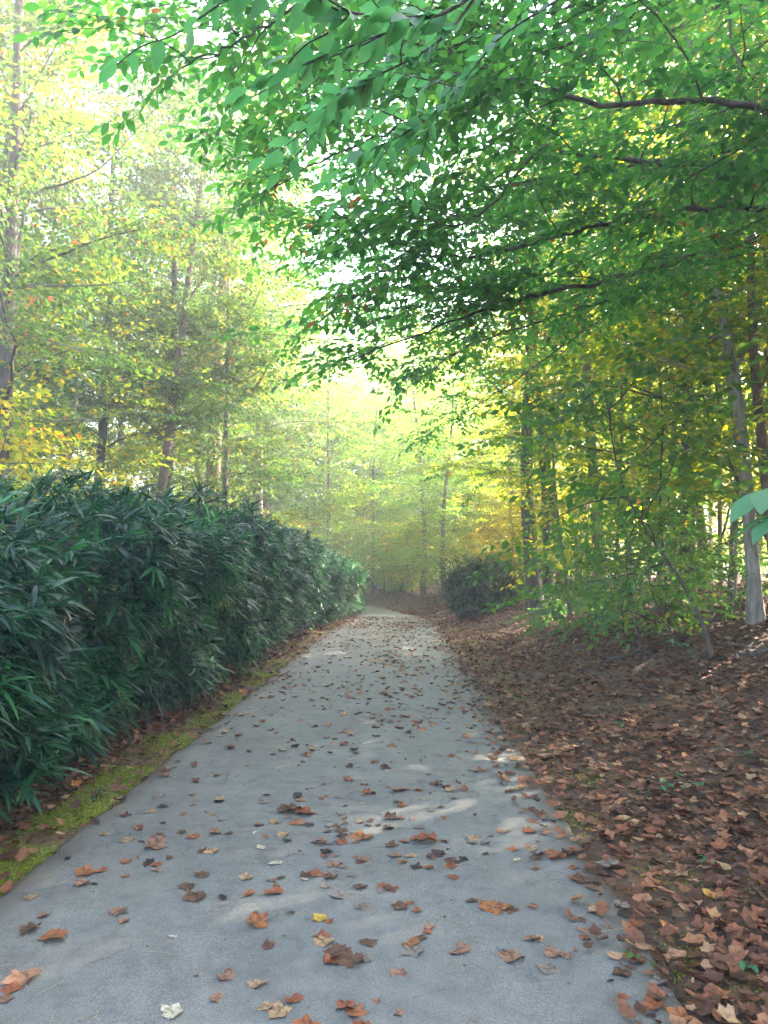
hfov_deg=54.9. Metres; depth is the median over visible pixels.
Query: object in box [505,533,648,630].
leafy shrub
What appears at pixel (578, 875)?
fallen leaf
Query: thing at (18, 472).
understory sapling
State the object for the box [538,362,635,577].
broadleaf tree
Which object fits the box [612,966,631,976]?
fallen leaf
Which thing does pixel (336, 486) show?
midstory tree
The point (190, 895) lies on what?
fallen leaf
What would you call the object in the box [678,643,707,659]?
seedling
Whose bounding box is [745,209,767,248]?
midstory tree
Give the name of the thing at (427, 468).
woodland tree
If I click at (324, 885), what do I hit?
fallen leaf
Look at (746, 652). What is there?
fallen branch
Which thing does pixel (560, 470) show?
understory sapling
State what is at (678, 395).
understory sapling
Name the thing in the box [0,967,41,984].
fallen leaf
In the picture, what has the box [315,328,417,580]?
woodland tree
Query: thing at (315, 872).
fallen leaf
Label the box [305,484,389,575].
understory sapling
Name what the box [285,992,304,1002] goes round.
fallen leaf
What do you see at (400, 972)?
fallen leaf
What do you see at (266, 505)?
broadleaf tree
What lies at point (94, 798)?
weed
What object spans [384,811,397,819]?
fallen leaf
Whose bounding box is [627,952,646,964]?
fallen leaf
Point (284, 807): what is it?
fallen leaf
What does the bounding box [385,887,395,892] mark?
fallen leaf
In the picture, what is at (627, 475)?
broadleaf tree
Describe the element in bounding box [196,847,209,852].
fallen leaf
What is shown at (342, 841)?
fallen leaf
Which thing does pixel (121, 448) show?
midstory tree
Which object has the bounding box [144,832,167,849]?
fallen leaf
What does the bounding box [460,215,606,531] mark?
thin tree
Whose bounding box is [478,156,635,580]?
thin tree
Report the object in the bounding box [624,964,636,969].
fallen leaf
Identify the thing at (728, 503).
thin tree
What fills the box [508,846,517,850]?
fallen leaf
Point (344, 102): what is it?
beech sapling
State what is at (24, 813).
leaf litter
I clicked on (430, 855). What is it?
fallen leaf
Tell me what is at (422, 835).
fallen leaf
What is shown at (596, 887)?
fallen leaf
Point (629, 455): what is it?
thin tree
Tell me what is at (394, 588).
evergreen bush
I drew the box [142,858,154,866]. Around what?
fallen leaf
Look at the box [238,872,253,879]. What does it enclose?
fallen leaf
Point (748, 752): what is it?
seedling
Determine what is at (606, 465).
understory sapling
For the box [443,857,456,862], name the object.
fallen leaf
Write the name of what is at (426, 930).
fallen leaf
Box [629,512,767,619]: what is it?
leafy shrub
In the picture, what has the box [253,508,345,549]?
understory sapling
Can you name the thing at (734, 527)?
beech tree
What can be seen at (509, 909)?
fallen leaf
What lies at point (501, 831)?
fallen leaf
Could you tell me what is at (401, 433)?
woodland tree
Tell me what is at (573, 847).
fallen leaf
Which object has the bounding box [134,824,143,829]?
fallen leaf
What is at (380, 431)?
woodland tree
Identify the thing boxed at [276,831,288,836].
fallen leaf
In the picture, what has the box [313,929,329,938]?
fallen leaf
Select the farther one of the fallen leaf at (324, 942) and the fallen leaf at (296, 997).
the fallen leaf at (324, 942)
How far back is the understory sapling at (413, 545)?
31.05 m
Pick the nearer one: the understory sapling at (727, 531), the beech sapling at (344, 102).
the beech sapling at (344, 102)
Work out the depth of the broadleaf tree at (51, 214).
13.47 m
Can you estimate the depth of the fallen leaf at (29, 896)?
3.37 m
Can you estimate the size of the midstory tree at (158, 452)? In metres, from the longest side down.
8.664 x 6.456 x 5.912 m
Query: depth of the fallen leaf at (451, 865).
3.71 m
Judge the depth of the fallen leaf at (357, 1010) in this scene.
2.48 m
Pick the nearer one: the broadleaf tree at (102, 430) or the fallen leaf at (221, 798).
the fallen leaf at (221, 798)
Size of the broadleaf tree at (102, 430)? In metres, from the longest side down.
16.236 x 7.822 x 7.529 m
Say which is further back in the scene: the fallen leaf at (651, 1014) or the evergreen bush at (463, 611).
the evergreen bush at (463, 611)
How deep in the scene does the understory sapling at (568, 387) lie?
9.63 m
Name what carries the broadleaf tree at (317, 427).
on the forest ground
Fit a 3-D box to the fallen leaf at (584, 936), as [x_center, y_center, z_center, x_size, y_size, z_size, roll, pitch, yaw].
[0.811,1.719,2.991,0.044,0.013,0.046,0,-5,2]
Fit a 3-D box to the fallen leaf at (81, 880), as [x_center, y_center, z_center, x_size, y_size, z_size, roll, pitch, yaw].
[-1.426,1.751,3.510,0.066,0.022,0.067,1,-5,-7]
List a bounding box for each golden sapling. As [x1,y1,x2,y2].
[454,524,509,583]
[461,494,552,589]
[483,489,541,572]
[484,483,589,583]
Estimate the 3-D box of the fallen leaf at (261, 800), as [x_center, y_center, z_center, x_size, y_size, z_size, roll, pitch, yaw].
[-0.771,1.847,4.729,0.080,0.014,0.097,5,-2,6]
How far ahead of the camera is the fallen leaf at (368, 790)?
4.92 m
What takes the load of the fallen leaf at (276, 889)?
on the path
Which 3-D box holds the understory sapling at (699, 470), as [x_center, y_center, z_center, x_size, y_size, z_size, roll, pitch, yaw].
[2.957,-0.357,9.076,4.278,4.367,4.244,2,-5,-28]
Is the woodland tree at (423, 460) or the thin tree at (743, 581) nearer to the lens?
the thin tree at (743, 581)
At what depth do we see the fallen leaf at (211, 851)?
3.89 m
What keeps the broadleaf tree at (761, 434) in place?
on the forest ground
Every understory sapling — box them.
[0,316,101,489]
[0,364,79,486]
[0,398,117,622]
[239,498,336,554]
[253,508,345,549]
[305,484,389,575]
[339,489,438,592]
[363,500,448,597]
[383,509,471,592]
[425,482,522,590]
[433,466,520,563]
[433,536,496,585]
[453,277,767,659]
[476,485,573,575]
[496,446,653,577]
[505,467,573,578]
[508,277,767,634]
[514,435,650,600]
[525,287,767,539]
[528,384,759,614]
[539,467,742,658]
[597,356,766,593]
[655,280,767,547]
[678,467,767,571]
[713,534,767,573]
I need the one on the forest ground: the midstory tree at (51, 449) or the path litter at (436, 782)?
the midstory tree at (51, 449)
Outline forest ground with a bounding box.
[0,567,767,1023]
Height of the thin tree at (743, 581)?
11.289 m
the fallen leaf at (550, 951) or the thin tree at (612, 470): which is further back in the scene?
the thin tree at (612, 470)
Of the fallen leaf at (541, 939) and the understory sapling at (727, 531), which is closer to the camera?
the fallen leaf at (541, 939)
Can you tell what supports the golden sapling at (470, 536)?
on the forest ground
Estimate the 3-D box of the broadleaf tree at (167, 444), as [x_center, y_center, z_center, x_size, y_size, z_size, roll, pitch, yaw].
[-4.614,-4.523,18.138,6.784,14.780,6.896,4,-6,-41]
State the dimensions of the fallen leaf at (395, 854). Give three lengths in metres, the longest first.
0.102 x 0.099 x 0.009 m
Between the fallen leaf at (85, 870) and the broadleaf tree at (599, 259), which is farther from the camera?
the broadleaf tree at (599, 259)
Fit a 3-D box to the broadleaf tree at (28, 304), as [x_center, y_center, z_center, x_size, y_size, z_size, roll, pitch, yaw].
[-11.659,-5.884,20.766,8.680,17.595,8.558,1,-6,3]
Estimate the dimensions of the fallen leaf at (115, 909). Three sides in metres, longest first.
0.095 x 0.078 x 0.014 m
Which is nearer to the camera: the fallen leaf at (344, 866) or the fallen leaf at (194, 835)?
the fallen leaf at (344, 866)
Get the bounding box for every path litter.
[141,621,543,791]
[321,616,451,628]
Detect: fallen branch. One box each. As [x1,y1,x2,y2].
[605,647,645,663]
[692,600,767,625]
[700,638,767,656]
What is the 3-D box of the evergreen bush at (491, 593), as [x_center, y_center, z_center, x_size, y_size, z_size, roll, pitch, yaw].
[3.255,1.991,21.925,3.010,1.916,2.760,0,-5,1]
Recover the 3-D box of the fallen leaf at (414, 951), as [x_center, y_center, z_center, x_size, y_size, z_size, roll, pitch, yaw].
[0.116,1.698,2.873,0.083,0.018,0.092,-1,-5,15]
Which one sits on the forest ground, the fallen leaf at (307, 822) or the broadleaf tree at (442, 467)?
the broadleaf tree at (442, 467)
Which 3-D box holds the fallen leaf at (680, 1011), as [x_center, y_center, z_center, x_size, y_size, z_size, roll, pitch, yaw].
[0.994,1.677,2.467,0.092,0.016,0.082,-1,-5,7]
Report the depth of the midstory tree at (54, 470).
29.83 m
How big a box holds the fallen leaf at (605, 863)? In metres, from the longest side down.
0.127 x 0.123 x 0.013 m
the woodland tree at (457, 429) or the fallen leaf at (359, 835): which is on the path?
the fallen leaf at (359, 835)
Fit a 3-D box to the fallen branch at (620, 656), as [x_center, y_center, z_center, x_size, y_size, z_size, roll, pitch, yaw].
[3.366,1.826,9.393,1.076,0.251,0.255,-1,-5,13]
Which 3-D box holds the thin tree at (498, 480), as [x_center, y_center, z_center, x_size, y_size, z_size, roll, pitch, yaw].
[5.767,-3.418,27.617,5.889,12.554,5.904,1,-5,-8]
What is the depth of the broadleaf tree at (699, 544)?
15.24 m
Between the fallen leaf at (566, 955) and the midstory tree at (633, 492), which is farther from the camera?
the midstory tree at (633, 492)
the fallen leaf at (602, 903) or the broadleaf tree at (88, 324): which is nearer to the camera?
the fallen leaf at (602, 903)
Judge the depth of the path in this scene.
3.49 m
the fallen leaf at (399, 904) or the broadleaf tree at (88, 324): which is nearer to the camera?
the fallen leaf at (399, 904)
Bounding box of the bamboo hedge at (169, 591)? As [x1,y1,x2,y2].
[0,459,372,823]
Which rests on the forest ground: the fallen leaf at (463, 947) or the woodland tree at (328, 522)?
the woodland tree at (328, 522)
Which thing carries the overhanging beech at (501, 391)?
on the forest ground
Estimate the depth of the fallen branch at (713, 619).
9.84 m
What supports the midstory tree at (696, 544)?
on the forest ground
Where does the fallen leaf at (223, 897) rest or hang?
on the path
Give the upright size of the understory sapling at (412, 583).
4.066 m
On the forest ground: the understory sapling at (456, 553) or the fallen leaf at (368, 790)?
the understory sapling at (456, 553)
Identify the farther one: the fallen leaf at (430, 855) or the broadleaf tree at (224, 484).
the broadleaf tree at (224, 484)
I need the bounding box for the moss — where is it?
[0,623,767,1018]
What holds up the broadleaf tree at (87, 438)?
on the forest ground
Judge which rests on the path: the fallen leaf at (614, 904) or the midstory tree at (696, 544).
the fallen leaf at (614, 904)
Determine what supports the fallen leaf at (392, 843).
on the path
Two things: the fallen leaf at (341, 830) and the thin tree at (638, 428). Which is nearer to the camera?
the fallen leaf at (341, 830)
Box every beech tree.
[541,0,766,603]
[553,2,767,623]
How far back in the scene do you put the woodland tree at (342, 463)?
46.40 m
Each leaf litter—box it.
[0,612,356,892]
[392,577,767,1023]
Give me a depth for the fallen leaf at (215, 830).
4.18 m
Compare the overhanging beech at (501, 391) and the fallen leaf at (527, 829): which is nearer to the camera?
the fallen leaf at (527, 829)
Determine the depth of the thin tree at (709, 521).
23.91 m
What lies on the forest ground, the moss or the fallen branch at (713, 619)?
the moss
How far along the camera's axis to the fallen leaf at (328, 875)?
3.58 m
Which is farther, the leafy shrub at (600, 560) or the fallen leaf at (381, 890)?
the leafy shrub at (600, 560)
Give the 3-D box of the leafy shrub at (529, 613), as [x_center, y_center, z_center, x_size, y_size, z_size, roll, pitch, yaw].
[3.264,2.034,15.294,1.849,1.333,1.742,3,-5,-31]
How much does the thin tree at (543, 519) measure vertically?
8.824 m
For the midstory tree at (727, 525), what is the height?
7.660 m
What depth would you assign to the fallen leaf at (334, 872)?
3.61 m
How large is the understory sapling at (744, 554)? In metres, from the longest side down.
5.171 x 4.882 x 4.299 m
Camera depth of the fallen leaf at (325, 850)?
3.90 m
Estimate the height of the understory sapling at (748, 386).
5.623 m
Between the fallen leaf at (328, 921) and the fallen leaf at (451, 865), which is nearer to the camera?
the fallen leaf at (328, 921)
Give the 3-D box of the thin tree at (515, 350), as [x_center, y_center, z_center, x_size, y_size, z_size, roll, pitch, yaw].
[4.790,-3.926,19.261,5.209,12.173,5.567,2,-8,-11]
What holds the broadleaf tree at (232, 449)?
on the forest ground
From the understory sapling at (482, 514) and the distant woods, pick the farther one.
the distant woods
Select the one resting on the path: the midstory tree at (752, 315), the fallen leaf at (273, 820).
the fallen leaf at (273, 820)
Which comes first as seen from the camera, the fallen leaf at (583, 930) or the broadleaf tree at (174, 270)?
the fallen leaf at (583, 930)
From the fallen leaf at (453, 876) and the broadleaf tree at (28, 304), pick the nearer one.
the fallen leaf at (453, 876)
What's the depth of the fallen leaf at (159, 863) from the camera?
3.73 m
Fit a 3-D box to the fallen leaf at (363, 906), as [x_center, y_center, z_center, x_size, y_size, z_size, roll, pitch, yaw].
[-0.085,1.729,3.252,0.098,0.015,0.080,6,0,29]
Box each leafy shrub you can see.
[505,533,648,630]
[505,578,586,629]
[522,520,728,634]
[546,540,668,643]
[548,479,767,608]
[564,503,755,650]
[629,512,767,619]
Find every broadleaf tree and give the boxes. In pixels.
[0,0,194,312]
[0,0,225,320]
[0,0,242,567]
[0,31,103,428]
[0,45,118,473]
[0,128,150,485]
[2,0,258,619]
[11,88,216,484]
[13,128,178,546]
[15,160,196,597]
[17,23,322,495]
[17,166,150,458]
[23,0,397,510]
[23,12,313,502]
[54,0,333,502]
[70,169,243,491]
[83,224,250,486]
[113,203,324,514]
[139,182,316,504]
[155,277,302,509]
[163,223,365,521]
[174,151,384,581]
[221,287,365,511]
[370,15,667,612]
[403,198,631,605]
[427,278,570,550]
[456,277,627,593]
[459,33,703,592]
[485,328,565,469]
[501,39,678,578]
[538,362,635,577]
[558,304,717,592]
[579,356,665,576]
[587,220,757,584]
[604,24,767,554]
[636,4,767,347]
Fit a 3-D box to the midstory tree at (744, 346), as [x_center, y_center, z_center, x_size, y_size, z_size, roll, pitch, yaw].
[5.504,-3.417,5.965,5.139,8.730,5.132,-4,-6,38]
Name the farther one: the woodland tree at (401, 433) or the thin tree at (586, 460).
the woodland tree at (401, 433)
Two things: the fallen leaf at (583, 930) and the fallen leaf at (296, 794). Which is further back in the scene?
the fallen leaf at (296, 794)
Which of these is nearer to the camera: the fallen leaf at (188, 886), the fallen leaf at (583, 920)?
the fallen leaf at (583, 920)
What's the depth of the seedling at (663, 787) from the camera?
4.79 m
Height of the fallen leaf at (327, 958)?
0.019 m
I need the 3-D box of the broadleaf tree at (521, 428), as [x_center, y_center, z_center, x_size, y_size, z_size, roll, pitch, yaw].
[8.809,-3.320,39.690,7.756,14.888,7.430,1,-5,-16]
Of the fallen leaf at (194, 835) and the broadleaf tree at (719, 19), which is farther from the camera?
the broadleaf tree at (719, 19)
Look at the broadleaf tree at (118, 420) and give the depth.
26.64 m
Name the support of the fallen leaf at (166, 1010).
on the path
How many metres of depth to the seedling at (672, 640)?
8.73 m
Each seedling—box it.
[624,950,671,981]
[642,783,671,795]
[648,631,710,651]
[659,769,713,788]
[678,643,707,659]
[697,855,714,865]
[734,960,761,973]
[742,751,757,766]
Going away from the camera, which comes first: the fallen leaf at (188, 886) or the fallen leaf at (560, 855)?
the fallen leaf at (188, 886)
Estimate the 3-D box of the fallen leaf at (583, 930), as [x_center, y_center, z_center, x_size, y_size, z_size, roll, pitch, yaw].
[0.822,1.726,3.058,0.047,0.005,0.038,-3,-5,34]
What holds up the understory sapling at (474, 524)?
on the forest ground
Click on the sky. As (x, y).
(204, 36)
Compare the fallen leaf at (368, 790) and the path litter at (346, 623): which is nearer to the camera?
the fallen leaf at (368, 790)
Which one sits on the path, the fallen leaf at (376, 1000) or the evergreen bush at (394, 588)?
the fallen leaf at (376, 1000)
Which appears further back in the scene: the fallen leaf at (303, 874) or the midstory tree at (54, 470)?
the midstory tree at (54, 470)
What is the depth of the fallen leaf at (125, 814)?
4.50 m
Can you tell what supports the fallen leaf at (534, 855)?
on the path
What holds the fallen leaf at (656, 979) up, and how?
on the path
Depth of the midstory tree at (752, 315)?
7.30 m
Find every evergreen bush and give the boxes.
[374,557,420,591]
[427,555,500,618]
[443,549,524,609]
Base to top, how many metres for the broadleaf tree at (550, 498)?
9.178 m
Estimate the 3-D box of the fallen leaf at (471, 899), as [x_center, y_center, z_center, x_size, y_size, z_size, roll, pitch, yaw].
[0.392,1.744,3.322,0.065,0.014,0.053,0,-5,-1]
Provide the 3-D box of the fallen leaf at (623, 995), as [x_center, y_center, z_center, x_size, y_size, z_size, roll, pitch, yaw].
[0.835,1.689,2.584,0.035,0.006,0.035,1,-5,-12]
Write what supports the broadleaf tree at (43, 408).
on the forest ground
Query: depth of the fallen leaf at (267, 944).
2.92 m
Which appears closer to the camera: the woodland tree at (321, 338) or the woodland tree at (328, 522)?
the woodland tree at (328, 522)
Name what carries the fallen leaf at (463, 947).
on the path
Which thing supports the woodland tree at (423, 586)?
on the forest ground
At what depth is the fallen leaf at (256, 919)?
3.11 m
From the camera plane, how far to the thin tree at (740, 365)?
15.30 m
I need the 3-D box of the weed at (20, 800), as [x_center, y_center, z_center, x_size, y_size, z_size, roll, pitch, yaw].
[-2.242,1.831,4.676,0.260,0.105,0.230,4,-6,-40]
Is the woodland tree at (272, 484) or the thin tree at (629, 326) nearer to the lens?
the thin tree at (629, 326)
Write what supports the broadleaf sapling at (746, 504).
on the forest ground
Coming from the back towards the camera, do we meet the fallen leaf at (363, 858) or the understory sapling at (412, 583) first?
the understory sapling at (412, 583)
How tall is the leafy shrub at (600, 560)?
1.846 m
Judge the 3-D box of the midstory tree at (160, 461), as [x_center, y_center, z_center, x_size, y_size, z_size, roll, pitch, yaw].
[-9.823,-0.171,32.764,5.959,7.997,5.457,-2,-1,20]
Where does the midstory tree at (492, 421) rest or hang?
on the forest ground
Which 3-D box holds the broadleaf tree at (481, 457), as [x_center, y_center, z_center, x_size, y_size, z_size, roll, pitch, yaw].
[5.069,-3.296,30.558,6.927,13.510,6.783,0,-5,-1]
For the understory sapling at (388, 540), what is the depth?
34.60 m
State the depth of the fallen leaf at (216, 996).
2.56 m
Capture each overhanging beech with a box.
[12,0,767,335]
[210,0,767,433]
[299,67,767,598]
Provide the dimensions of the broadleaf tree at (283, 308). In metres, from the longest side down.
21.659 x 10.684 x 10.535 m
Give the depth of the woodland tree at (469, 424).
52.41 m
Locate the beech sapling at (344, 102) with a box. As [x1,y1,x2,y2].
[98,0,558,223]
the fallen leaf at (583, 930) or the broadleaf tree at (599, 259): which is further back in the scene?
the broadleaf tree at (599, 259)
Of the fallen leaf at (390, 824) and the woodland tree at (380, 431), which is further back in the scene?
the woodland tree at (380, 431)
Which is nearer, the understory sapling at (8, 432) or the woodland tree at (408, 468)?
the understory sapling at (8, 432)
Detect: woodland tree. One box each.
[149,430,249,492]
[183,354,321,508]
[220,351,334,548]
[233,327,388,592]
[239,289,388,540]
[269,354,391,568]
[274,357,368,555]
[286,327,406,567]
[312,345,452,592]
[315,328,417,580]
[318,323,458,584]
[324,372,421,579]
[339,335,450,578]
[340,325,481,594]
[352,335,466,546]
[360,364,463,577]
[364,333,502,583]
[373,348,517,596]
[377,330,457,578]
[403,340,505,577]
[417,327,498,576]
[438,330,506,574]
[439,361,561,557]
[440,326,559,559]
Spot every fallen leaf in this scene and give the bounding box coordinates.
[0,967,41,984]
[0,981,22,993]
[0,994,14,1002]
[18,922,40,933]
[24,894,37,899]
[36,912,48,918]
[37,928,67,940]
[74,865,97,876]
[75,877,90,885]
[97,867,107,871]
[108,906,127,915]
[117,917,130,922]
[119,858,131,862]
[121,811,131,816]
[121,837,133,842]
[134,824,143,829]
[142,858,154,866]
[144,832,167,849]
[150,861,162,865]
[160,1003,183,1019]
[177,882,193,889]
[181,890,205,902]
[185,832,199,837]
[194,871,209,877]
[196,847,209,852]
[203,847,218,853]
[209,827,221,832]
[210,991,223,1002]
[213,796,225,800]
[216,970,235,979]
[218,894,226,900]
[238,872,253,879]
[242,889,254,895]
[246,911,268,928]
[247,979,267,987]
[257,797,268,803]
[258,1001,275,1009]
[262,938,275,949]
[263,887,282,893]
[267,999,291,1018]
[268,817,277,823]
[268,860,281,863]
[276,803,301,810]
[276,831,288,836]
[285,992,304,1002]
[289,819,304,825]
[291,1014,320,1023]
[293,792,301,798]
[293,806,316,813]
[294,797,306,800]
[300,871,309,877]
[301,820,313,824]
[308,869,324,876]
[311,913,327,921]
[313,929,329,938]
[313,935,333,946]
[320,849,332,852]
[321,872,336,878]
[321,883,330,888]
[322,942,352,956]
[323,953,338,963]
[325,918,333,923]
[326,860,341,867]
[326,870,338,875]
[330,890,345,898]
[333,827,347,831]
[333,838,347,843]
[335,833,347,837]
[336,1000,354,1008]
[338,865,348,868]
[338,947,363,967]
[345,1002,366,1016]
[347,830,373,840]
[349,1018,370,1023]
[352,883,367,888]
[353,900,372,910]
[359,938,377,946]
[360,854,369,860]
[363,788,372,793]
[363,953,372,961]
[371,997,379,1003]
[376,887,389,893]
[377,882,389,887]
[383,821,395,826]
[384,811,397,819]
[385,839,399,846]
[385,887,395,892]
[389,852,401,855]
[389,968,406,977]
[390,900,407,909]
[393,1008,403,1015]
[401,937,418,947]
[401,945,424,956]
[405,853,416,856]
[409,831,437,841]
[411,862,421,868]
[413,906,420,911]
[416,934,426,939]
[423,927,431,932]
[425,922,435,928]
[426,853,435,857]
[431,849,445,857]
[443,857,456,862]
[443,862,456,867]
[446,874,459,879]
[449,941,471,953]
[459,856,467,860]
[465,835,479,839]
[465,898,477,901]
[466,839,477,842]
[478,899,510,914]
[496,828,509,832]
[498,950,524,961]
[500,905,518,913]
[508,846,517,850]
[522,826,535,832]
[523,843,536,851]
[523,934,540,939]
[531,853,541,858]
[534,934,543,941]
[535,962,558,973]
[544,848,566,859]
[545,944,561,959]
[561,951,573,957]
[567,845,585,852]
[569,872,591,883]
[577,927,587,932]
[578,917,585,922]
[578,934,590,939]
[584,884,603,891]
[588,903,595,910]
[589,901,607,905]
[594,858,619,866]
[611,900,620,906]
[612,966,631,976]
[613,901,629,907]
[617,909,630,917]
[617,993,628,998]
[620,934,631,942]
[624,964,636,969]
[625,918,644,928]
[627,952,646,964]
[642,993,664,1012]
[646,1012,655,1016]
[649,973,667,987]
[663,987,674,996]
[665,1006,694,1019]
[710,985,730,998]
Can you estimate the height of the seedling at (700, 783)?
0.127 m
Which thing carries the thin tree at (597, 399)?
on the forest ground
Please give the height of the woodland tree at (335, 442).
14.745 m
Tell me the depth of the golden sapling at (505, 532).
29.14 m
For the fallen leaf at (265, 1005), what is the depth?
2.51 m
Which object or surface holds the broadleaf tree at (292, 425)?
on the forest ground
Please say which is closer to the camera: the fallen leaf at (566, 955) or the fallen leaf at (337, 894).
the fallen leaf at (566, 955)
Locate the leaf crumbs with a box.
[52,682,621,1008]
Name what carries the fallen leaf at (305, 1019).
on the path
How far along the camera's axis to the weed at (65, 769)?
5.31 m
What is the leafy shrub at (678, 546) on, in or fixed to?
on the forest ground
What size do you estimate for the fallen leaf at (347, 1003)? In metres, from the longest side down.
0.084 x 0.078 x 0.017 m
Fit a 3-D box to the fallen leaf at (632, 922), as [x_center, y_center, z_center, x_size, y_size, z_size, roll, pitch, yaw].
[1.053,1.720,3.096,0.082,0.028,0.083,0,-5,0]
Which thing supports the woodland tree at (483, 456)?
on the forest ground
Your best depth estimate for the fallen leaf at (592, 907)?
3.24 m
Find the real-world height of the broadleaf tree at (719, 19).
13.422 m
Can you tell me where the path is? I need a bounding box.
[0,585,691,1023]
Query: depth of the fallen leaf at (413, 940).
2.93 m
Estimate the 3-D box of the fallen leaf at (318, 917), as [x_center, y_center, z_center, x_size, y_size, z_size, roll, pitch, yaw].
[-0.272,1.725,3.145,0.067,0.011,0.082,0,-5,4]
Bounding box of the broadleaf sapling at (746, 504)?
[723,487,767,544]
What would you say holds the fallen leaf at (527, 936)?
on the path
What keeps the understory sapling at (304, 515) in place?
on the forest ground
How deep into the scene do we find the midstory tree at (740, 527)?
28.82 m
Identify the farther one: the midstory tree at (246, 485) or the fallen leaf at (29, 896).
the midstory tree at (246, 485)
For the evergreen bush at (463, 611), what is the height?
2.026 m
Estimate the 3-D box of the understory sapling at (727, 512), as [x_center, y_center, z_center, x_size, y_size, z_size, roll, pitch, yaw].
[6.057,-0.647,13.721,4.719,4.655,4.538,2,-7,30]
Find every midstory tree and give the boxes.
[0,202,211,590]
[0,231,106,500]
[12,363,92,545]
[13,400,94,516]
[37,352,188,590]
[53,328,261,566]
[100,277,325,527]
[124,422,220,499]
[173,404,298,524]
[255,379,396,550]
[427,429,514,563]
[435,377,570,551]
[471,375,579,580]
[541,1,767,531]
[564,420,679,545]
[620,493,728,568]
[665,244,765,553]
[707,469,765,551]
[716,445,764,573]
[734,221,767,350]
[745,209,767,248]
[746,308,767,321]
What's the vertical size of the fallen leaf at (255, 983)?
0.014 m
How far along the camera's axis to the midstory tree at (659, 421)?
9.73 m
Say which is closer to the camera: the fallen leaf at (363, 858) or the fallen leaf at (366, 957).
the fallen leaf at (366, 957)
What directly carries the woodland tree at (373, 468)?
on the forest ground
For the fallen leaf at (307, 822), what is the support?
on the path
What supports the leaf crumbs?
on the path
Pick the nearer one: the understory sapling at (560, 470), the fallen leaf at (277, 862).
the fallen leaf at (277, 862)
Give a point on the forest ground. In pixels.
(648, 929)
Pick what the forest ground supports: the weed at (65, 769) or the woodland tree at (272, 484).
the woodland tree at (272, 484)
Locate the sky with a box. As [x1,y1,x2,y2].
[0,0,765,562]
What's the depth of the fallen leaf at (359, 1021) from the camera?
2.41 m
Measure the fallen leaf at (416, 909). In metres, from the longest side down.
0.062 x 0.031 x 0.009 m
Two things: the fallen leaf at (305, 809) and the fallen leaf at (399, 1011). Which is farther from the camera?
the fallen leaf at (305, 809)
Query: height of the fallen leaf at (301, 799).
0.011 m
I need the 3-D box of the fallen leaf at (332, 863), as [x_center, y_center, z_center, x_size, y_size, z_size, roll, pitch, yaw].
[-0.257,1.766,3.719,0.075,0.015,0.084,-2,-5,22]
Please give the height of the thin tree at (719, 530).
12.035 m
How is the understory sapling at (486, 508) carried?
on the forest ground
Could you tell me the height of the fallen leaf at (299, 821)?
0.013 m
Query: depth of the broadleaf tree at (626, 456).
22.81 m
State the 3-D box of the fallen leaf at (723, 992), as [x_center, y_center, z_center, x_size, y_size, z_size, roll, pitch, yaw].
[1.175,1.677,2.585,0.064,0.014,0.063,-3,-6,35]
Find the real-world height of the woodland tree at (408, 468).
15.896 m
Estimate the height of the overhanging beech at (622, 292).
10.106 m
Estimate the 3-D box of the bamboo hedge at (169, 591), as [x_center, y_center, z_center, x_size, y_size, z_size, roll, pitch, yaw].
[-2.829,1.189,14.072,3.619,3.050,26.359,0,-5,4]
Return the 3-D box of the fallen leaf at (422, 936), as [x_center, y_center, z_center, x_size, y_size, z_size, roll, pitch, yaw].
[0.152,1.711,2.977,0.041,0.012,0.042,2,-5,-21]
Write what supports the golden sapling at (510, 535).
on the forest ground
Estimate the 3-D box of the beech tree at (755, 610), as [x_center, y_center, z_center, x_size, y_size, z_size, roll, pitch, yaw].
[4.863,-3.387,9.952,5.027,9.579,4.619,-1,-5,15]
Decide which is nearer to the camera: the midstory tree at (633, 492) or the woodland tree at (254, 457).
the midstory tree at (633, 492)
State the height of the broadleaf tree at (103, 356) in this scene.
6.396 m
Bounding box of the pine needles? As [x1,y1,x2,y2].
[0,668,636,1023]
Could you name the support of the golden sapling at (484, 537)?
on the forest ground
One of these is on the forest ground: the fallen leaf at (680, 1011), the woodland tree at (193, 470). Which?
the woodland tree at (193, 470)
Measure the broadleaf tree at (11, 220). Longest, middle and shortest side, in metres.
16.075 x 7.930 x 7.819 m
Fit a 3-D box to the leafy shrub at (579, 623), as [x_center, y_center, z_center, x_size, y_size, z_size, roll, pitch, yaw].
[3.746,1.252,11.878,2.323,1.696,2.130,0,-5,6]
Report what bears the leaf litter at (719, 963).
on the forest ground
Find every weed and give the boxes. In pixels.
[10,788,48,804]
[42,760,85,777]
[84,786,113,801]
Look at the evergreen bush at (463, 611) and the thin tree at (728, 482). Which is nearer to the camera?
the thin tree at (728, 482)
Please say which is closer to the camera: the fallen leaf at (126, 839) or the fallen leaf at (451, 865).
the fallen leaf at (451, 865)
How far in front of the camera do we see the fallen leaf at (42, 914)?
3.19 m
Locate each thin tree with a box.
[452,263,622,543]
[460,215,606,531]
[462,239,648,617]
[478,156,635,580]
[487,146,678,583]
[505,95,710,571]
[507,32,713,602]
[511,210,715,577]
[517,105,757,556]
[555,0,763,599]
[558,118,747,579]
[583,62,754,566]
[586,62,764,585]
[613,1,767,538]
[633,119,756,574]
[638,239,765,583]
[653,87,764,454]
[665,20,767,555]
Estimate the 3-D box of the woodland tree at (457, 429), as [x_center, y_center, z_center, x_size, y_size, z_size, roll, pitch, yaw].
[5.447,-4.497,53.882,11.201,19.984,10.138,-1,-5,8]
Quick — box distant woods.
[24,403,767,573]
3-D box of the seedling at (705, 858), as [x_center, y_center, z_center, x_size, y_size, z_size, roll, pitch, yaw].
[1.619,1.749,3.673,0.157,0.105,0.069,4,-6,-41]
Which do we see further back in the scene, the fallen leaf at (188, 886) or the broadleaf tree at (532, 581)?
the broadleaf tree at (532, 581)

